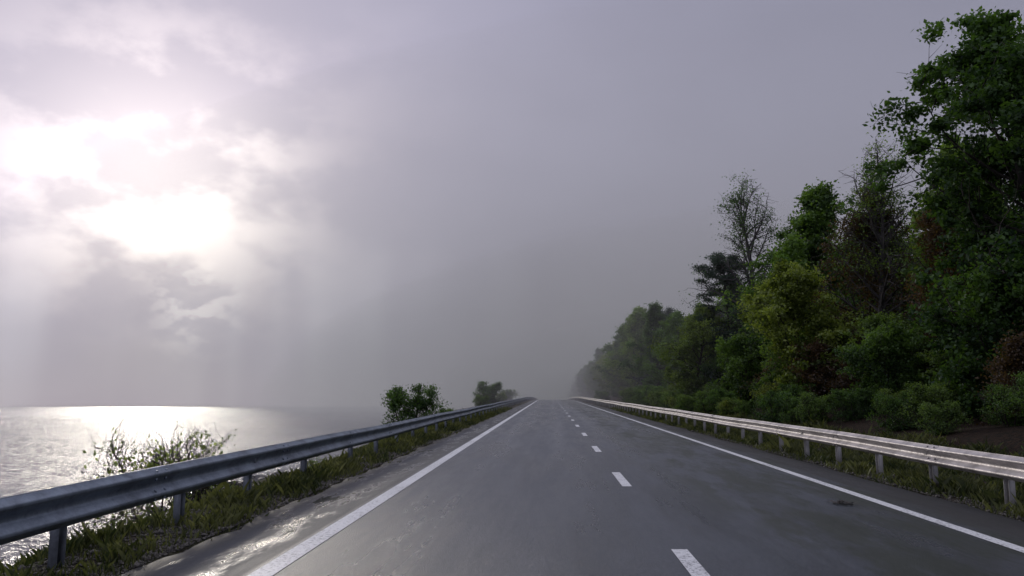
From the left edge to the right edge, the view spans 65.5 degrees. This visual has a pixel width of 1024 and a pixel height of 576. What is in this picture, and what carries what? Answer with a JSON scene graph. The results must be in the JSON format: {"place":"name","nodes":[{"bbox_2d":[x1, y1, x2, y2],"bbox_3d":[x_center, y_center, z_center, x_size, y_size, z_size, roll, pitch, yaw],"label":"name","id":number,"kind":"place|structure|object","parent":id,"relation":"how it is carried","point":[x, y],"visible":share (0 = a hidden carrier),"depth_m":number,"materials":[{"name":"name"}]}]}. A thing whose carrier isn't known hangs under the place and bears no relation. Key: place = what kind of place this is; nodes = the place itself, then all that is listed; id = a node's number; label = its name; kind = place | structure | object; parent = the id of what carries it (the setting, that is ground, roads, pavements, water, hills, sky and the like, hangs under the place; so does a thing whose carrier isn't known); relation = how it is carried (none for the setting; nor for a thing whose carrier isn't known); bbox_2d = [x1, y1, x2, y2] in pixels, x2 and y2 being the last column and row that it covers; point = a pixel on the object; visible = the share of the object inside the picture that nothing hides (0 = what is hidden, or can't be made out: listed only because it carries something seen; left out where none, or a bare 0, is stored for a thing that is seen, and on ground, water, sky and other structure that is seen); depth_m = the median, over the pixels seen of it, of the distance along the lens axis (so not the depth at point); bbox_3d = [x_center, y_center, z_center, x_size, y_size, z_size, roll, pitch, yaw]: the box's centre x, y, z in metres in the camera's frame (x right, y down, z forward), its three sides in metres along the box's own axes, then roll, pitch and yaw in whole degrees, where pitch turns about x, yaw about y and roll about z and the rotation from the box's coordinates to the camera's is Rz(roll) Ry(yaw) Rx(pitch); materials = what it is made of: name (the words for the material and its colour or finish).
{"place":"outdoors","nodes":[
{"label":"outdoors","id":0,"kind":"place"},
{"bbox_2d":[0,407,468,567],"bbox_3d":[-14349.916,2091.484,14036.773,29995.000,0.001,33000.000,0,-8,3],"label":"sea","id":1,"kind":"structure","parent":0,"point":[41,448],"depth_m":108.70,"materials":[{"name":"grey liquid"}]},
{"bbox_2d":[0,0,1023,406],"label":"sky","id":2,"kind":"structure","parent":0,"point":[204,203],"materials":[{"name":"grey"}]},
{"bbox_2d":[4,395,1023,575],"bbox_3d":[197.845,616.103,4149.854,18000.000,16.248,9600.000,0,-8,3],"label":"ground","id":3,"kind":"structure","parent":0,"point":[1011,438],"depth_m":18.55,"materials":[{"name":"brown soil"}]},
{"bbox_2d":[73,419,254,532],"bbox_3d":[-5.990,3.535,13.547,3.406,2.652,3.666,1,-9,-7],"label":"twiggy shrub","id":4,"kind":"object","parent":3,"relation":"on","point":[156,460],"visible":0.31,"depth_m":13.46,"materials":[{"name":"green plant"}]},
{"bbox_2d":[151,447,356,515],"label":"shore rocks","id":5,"kind":"object","parent":3,"relation":"on","point":[258,477],"visible":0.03,"depth_m":36.09,"materials":[{"name":"grey stone"}]},
{"bbox_2d":[0,406,512,575],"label":"verge grass","id":6,"kind":"structure","parent":3,"relation":"on","point":[296,481],"depth_m":9.73,"materials":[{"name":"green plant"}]},
{"bbox_2d":[0,397,537,568],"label":"guardrail","id":7,"kind":"object","parent":3,"relation":"on","point":[56,511],"visible":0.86,"depth_m":8.33,"materials":[{"name":"metal"}]},
{"bbox_2d":[307,456,324,467],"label":"seaside shrub","id":8,"kind":"object","parent":3,"relation":"on","point":[312,461],"visible":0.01,"depth_m":23.52,"materials":[{"name":"green plant"}]},
{"bbox_2d":[380,383,452,423],"bbox_3d":[-5.291,6.739,42.107,4.190,3.503,4.108,-1,-9,9],"label":"seaside shrub","id":9,"kind":"object","parent":3,"relation":"on","point":[398,399],"visible":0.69,"depth_m":42.00,"materials":[{"name":"green plant"}]},
{"bbox_2d":[471,394,490,405],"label":"seaside shrub","id":10,"kind":"object","parent":3,"relation":"on","point":[482,400],"visible":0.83,"depth_m":87.02,"materials":[{"name":"green plant"}]},
{"bbox_2d":[472,381,506,403],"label":"seaside shrub","id":11,"kind":"object","parent":3,"relation":"on","point":[493,388],"visible":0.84,"depth_m":106.69,"materials":[{"name":"green plant"}]},
{"bbox_2d":[495,392,506,400],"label":"seaside shrub","id":12,"kind":"object","parent":3,"relation":"on","point":[503,398],"visible":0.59,"depth_m":138.75,"materials":[{"name":"green plant"}]},
{"bbox_2d":[500,389,514,399],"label":"seaside shrub","id":13,"kind":"object","parent":3,"relation":"on","point":[509,394],"visible":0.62,"depth_m":163.59,"materials":[{"name":"green plant"}]},
{"bbox_2d":[508,389,517,399],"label":"seaside shrub","id":14,"kind":"object","parent":3,"relation":"on","point":[515,394],"visible":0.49,"depth_m":202.95,"materials":[{"name":"green plant"}]},
{"bbox_2d":[594,390,608,398],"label":"roadside shrub","id":15,"kind":"object","parent":3,"relation":"on","point":[597,393],"visible":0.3,"depth_m":139.10,"materials":[{"name":"green plant"}]},
{"bbox_2d":[598,392,610,399],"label":"roadside shrub","id":16,"kind":"object","parent":3,"relation":"on","point":[602,395],"visible":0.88,"depth_m":127.07,"materials":[{"name":"green plant"}]},
{"bbox_2d":[566,313,675,398],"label":"distant trees","id":17,"kind":"object","parent":3,"relation":"on","point":[591,378],"visible":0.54,"depth_m":164.71,"materials":[{"name":"green plant"}]},
{"bbox_2d":[618,389,633,402],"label":"roadside shrub","id":18,"kind":"object","parent":3,"relation":"on","point":[625,393],"visible":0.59,"depth_m":91.43,"materials":[{"name":"green plant"}]},
{"bbox_2d":[602,306,652,388],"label":"broadleaf tree","id":19,"kind":"object","parent":3,"relation":"on","point":[635,326],"visible":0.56,"depth_m":111.16,"materials":[{"name":"green plant"}]},
{"bbox_2d":[609,306,650,387],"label":"broadleaf tree","id":20,"kind":"object","parent":3,"relation":"on","point":[619,355],"visible":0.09,"depth_m":120.38,"materials":[{"name":"green plant"}]},
{"bbox_2d":[624,387,651,403],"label":"roadside shrub","id":21,"kind":"object","parent":3,"relation":"on","point":[633,395],"visible":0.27,"depth_m":79.94,"materials":[{"name":"green plant"}]},
{"bbox_2d":[632,390,648,404],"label":"roadside shrub","id":22,"kind":"object","parent":3,"relation":"on","point":[638,394],"visible":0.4,"depth_m":75.19,"materials":[{"name":"green plant"}]},
{"bbox_2d":[617,300,679,385],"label":"broadleaf tree","id":23,"kind":"object","parent":3,"relation":"on","point":[655,315],"visible":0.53,"depth_m":91.95,"materials":[{"name":"green plant"}]},
{"bbox_2d":[635,386,662,405],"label":"roadside shrub","id":24,"kind":"object","parent":3,"relation":"on","point":[645,393],"visible":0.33,"depth_m":71.32,"materials":[{"name":"green plant"}]},
{"bbox_2d":[625,306,677,385],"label":"broadleaf tree","id":25,"kind":"object","parent":3,"relation":"on","point":[668,311],"visible":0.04,"depth_m":101.02,"materials":[{"name":"green plant"}]},
{"bbox_2d":[644,389,662,406],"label":"roadside shrub","id":26,"kind":"object","parent":3,"relation":"on","point":[651,395],"visible":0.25,"depth_m":65.29,"materials":[{"name":"green plant"}]},
{"bbox_2d":[647,389,665,402],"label":"roadside shrub","id":27,"kind":"object","parent":3,"relation":"on","point":[655,390],"visible":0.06,"depth_m":69.22,"materials":[{"name":"green plant"}]},
{"bbox_2d":[652,390,673,407],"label":"roadside shrub","id":28,"kind":"object","parent":3,"relation":"on","point":[657,394],"visible":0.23,"depth_m":63.14,"materials":[{"name":"green plant"}]},
{"bbox_2d":[657,395,669,407],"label":"roadside shrub","id":29,"kind":"object","parent":3,"relation":"on","point":[661,400],"visible":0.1,"depth_m":60.05,"materials":[{"name":"green plant"}]},
{"bbox_2d":[658,391,675,408],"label":"roadside shrub","id":30,"kind":"object","parent":3,"relation":"on","point":[672,393],"visible":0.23,"depth_m":58.92,"materials":[{"name":"green plant"}]},
{"bbox_2d":[639,310,697,386],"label":"broadleaf tree","id":31,"kind":"object","parent":3,"relation":"on","point":[675,320],"visible":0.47,"depth_m":80.39,"materials":[{"name":"green plant"}]},
{"bbox_2d":[664,394,678,408],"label":"roadside shrub","id":32,"kind":"object","parent":3,"relation":"on","point":[672,400],"visible":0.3,"depth_m":55.33,"materials":[{"name":"green plant"}]},
{"bbox_2d":[661,383,682,392],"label":"roadside shrub","id":33,"kind":"object","parent":3,"relation":"on","point":[669,389],"visible":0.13,"depth_m":68.79,"materials":[{"name":"green plant"}]},
{"bbox_2d":[662,301,710,376],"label":"broadleaf tree","id":34,"kind":"object","parent":3,"relation":"on","point":[698,304],"visible":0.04,"depth_m":69.76,"materials":[{"name":"green plant"}]},
{"bbox_2d":[675,389,698,397],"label":"roadside shrub","id":35,"kind":"object","parent":3,"relation":"on","point":[680,392],"visible":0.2,"depth_m":57.42,"materials":[{"name":"green plant"}]},
{"bbox_2d":[676,396,704,410],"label":"roadside shrub","id":36,"kind":"object","parent":3,"relation":"on","point":[682,407],"visible":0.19,"depth_m":50.44,"materials":[{"name":"green plant"}]},
{"bbox_2d":[675,393,706,411],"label":"roadside shrub","id":37,"kind":"object","parent":3,"relation":"on","point":[684,398],"visible":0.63,"depth_m":49.63,"materials":[{"name":"green plant"}]},
{"bbox_2d":[645,304,738,395],"bbox_3d":[14.072,5.052,59.564,6.452,7.997,6.725,-5,-10,29],"label":"young broadleaf tree","id":38,"kind":"object","parent":3,"relation":"on","point":[686,376],"visible":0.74,"depth_m":58.78,"materials":[{"name":"green plant"}]},
{"bbox_2d":[692,391,715,413],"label":"roadside shrub","id":39,"kind":"object","parent":3,"relation":"on","point":[699,396],"visible":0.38,"depth_m":46.08,"materials":[{"name":"green plant"}]},
{"bbox_2d":[699,388,736,414],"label":"roadside shrub","id":40,"kind":"object","parent":3,"relation":"on","point":[722,393],"visible":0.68,"depth_m":44.21,"materials":[{"name":"green plant"}]},
{"bbox_2d":[688,251,751,382],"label":"pine tree","id":41,"kind":"object","parent":3,"relation":"on","point":[709,274],"visible":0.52,"depth_m":59.11,"materials":[{"name":"green plant"}]},
{"bbox_2d":[716,397,741,414],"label":"roadside shrub","id":42,"kind":"object","parent":3,"relation":"on","point":[730,400],"visible":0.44,"depth_m":42.05,"materials":[{"name":"green plant"}]},
{"bbox_2d":[714,399,747,415],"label":"roadside shrub","id":43,"kind":"object","parent":3,"relation":"on","point":[725,404],"visible":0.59,"depth_m":41.80,"materials":[{"name":"green plant"}]},
{"bbox_2d":[678,168,786,335],"bbox_3d":[16.762,-0.353,56.974,9.669,17.040,7.978,-2,-9,16],"label":"bare tree","id":44,"kind":"object","parent":3,"relation":"on","point":[740,220],"visible":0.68,"depth_m":57.13,"materials":[{"name":"grey plant"}]},
{"bbox_2d":[730,400,757,417],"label":"roadside shrub","id":45,"kind":"object","parent":3,"relation":"on","point":[742,406],"visible":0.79,"depth_m":37.43,"materials":[{"name":"green plant"}]},
{"bbox_2d":[750,381,781,410],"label":"roadside shrub","id":46,"kind":"object","parent":3,"relation":"on","point":[764,390],"visible":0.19,"depth_m":37.20,"materials":[{"name":"green plant"}]},
{"bbox_2d":[746,389,804,423],"bbox_3d":[10.641,4.984,32.091,2.339,1.824,2.394,1,-9,-7],"label":"roadside shrub","id":47,"kind":"object","parent":3,"relation":"on","point":[768,400],"visible":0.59,"depth_m":31.89,"materials":[{"name":"green plant"}]},
{"bbox_2d":[737,252,829,368],"bbox_3d":[15.923,2.371,44.203,6.320,8.726,5.268,-7,-11,39],"label":"broadleaf tree","id":48,"kind":"object","parent":3,"relation":"on","point":[755,339],"visible":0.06,"depth_m":44.48,"materials":[{"name":"green plant"}]},
{"bbox_2d":[714,177,871,348],"bbox_3d":[18.145,-0.134,48.128,9.927,14.270,10.725,2,-10,-7],"label":"broadleaf tree","id":49,"kind":"object","parent":3,"relation":"on","point":[812,223],"visible":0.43,"depth_m":48.50,"materials":[{"name":"green plant"}]},
{"bbox_2d":[772,396,814,423],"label":"roadside shrub","id":50,"kind":"object","parent":3,"relation":"on","point":[792,405],"visible":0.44,"depth_m":30.08,"materials":[{"name":"green plant"}]},
{"bbox_2d":[771,382,817,418],"bbox_3d":[11.767,4.849,33.367,2.293,1.767,2.342,-6,-10,35],"label":"roadside shrub","id":51,"kind":"object","parent":3,"relation":"on","point":[792,390],"visible":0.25,"depth_m":33.13,"materials":[{"name":"green plant"}]},
{"bbox_2d":[566,397,1023,509],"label":"guardrail","id":52,"kind":"object","parent":3,"relation":"on","point":[1008,470],"visible":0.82,"depth_m":13.85,"materials":[{"name":"metal"}]},
{"bbox_2d":[729,257,868,393],"bbox_3d":[12.969,2.079,35.812,5.806,7.213,6.034,-3,-9,19],"label":"young broadleaf tree","id":53,"kind":"object","parent":3,"relation":"on","point":[790,289],"visible":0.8,"depth_m":35.26,"materials":[{"name":"green plant"}]},
{"bbox_2d":[610,405,1023,519],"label":"verge grass","id":54,"kind":"structure","parent":3,"relation":"on","point":[917,477],"depth_m":16.74,"materials":[{"name":"green plant"}]},
{"bbox_2d":[793,392,842,423],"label":"roadside shrub","id":55,"kind":"object","parent":3,"relation":"on","point":[820,407],"visible":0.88,"depth_m":28.42,"materials":[{"name":"green plant"}]},
{"bbox_2d":[679,191,1022,384],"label":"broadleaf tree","id":56,"kind":"object","parent":3,"relation":"on","point":[723,315],"visible":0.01,"depth_m":47.49,"materials":[{"name":"green plant"}]},
{"bbox_2d":[825,387,877,422],"bbox_3d":[11.642,4.006,26.940,1.722,1.308,1.688,3,-9,-18],"label":"roadside shrub","id":57,"kind":"object","parent":3,"relation":"on","point":[851,400],"visible":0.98,"depth_m":26.89,"materials":[{"name":"green plant"}]},
{"bbox_2d":[695,252,1023,425],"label":"woodland understorey","id":58,"kind":"object","parent":3,"relation":"on","point":[894,352],"visible":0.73,"depth_m":26.65,"materials":[{"name":"green plant"}]},
{"bbox_2d":[800,132,925,319],"bbox_3d":[16.999,-0.965,35.989,7.201,12.713,5.938,8,-11,-42],"label":"bare tree","id":59,"kind":"object","parent":3,"relation":"on","point":[882,291],"visible":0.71,"depth_m":35.71,"materials":[{"name":"grey plant"}]},
{"bbox_2d":[808,182,921,368],"bbox_3d":[16.766,0.302,37.327,6.454,10.521,6.356,2,-9,-7],"label":"russet tree","id":60,"kind":"object","parent":3,"relation":"on","point":[854,226],"visible":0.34,"depth_m":37.03,"materials":[{"name":"brown plant"}]},
{"bbox_2d":[864,390,921,433],"bbox_3d":[11.404,3.706,23.352,1.871,1.413,1.831,-2,-9,13],"label":"roadside shrub","id":61,"kind":"object","parent":3,"relation":"on","point":[888,403],"visible":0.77,"depth_m":23.32,"materials":[{"name":"green plant"}]},
{"bbox_2d":[872,388,919,415],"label":"roadside shrub","id":62,"kind":"object","parent":3,"relation":"on","point":[895,395],"visible":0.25,"depth_m":25.30,"materials":[{"name":"green plant"}]},
{"bbox_2d":[830,6,1023,383],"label":"oak tree","id":63,"kind":"object","parent":3,"relation":"on","point":[985,64],"visible":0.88,"depth_m":24.55,"materials":[{"name":"green plant"}]},
{"bbox_2d":[898,381,978,430],"bbox_3d":[12.074,3.366,22.471,2.012,1.524,1.971,7,-11,-41],"label":"roadside shrub","id":64,"kind":"object","parent":3,"relation":"on","point":[935,393],"visible":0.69,"depth_m":22.41,"materials":[{"name":"green plant"}]},
{"bbox_2d":[890,210,990,387],"bbox_3d":[16.296,0.527,28.806,4.822,7.682,4.214,-3,-9,17],"label":"russet tree","id":65,"kind":"object","parent":3,"relation":"on","point":[934,232],"visible":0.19,"depth_m":28.82,"materials":[{"name":"brown plant"}]},
{"bbox_2d":[915,400,973,436],"bbox_3d":[10.804,3.344,20.032,1.406,1.069,1.376,-6,-10,33],"label":"roadside shrub","id":66,"kind":"object","parent":3,"relation":"on","point":[929,412],"visible":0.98,"depth_m":19.98,"materials":[{"name":"green plant"}]},
{"bbox_2d":[883,136,1023,353],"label":"broadleaf tree","id":67,"kind":"object","parent":3,"relation":"on","point":[918,252],"visible":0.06,"depth_m":31.14,"materials":[{"name":"green plant"}]},
{"bbox_2d":[972,383,1023,426],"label":"roadside shrub","id":68,"kind":"object","parent":3,"relation":"on","point":[1010,419],"visible":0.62,"depth_m":19.01,"materials":[{"name":"green plant"}]},
{"bbox_2d":[990,371,1023,416],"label":"roadside shrub","id":69,"kind":"object","parent":3,"relation":"on","point":[1017,393],"visible":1,"depth_m":17.85,"materials":[{"name":"green plant"}]},
{"bbox_2d":[119,400,1023,575],"bbox_3d":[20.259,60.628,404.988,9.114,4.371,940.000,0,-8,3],"label":"road","id":70,"kind":"structure","parent":0,"point":[536,488],"depth_m":9.23,"materials":[{"name":"grey asphalt"}]},
{"bbox_2d":[247,400,537,575],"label":"road edge line","id":71,"kind":"object","parent":70,"relation":"on","point":[279,563],"visible":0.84,"depth_m":8.94,"materials":[{"name":"paint"}]},
{"bbox_2d":[561,407,709,575],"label":"road centre dashes","id":72,"kind":"object","parent":70,"relation":"on","point":[690,563],"visible":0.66,"depth_m":7.03,"materials":[{"name":"paint"}]},
{"bbox_2d":[573,400,1023,552],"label":"road edge line","id":73,"kind":"object","parent":70,"relation":"on","point":[982,536],"visible":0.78,"depth_m":10.39,"materials":[{"name":"paint"}]},
{"bbox_2d":[827,500,856,504],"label":"fallen leaves","id":74,"kind":"object","parent":70,"relation":"on","point":[839,501],"visible":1,"depth_m":10.43,"materials":[{"name":"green plant"}]},
{"bbox_2d":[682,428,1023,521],"bbox_3d":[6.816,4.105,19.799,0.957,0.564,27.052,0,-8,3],"label":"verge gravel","id":75,"kind":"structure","parent":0,"point":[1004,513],"depth_m":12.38,"materials":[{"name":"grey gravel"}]}
]}

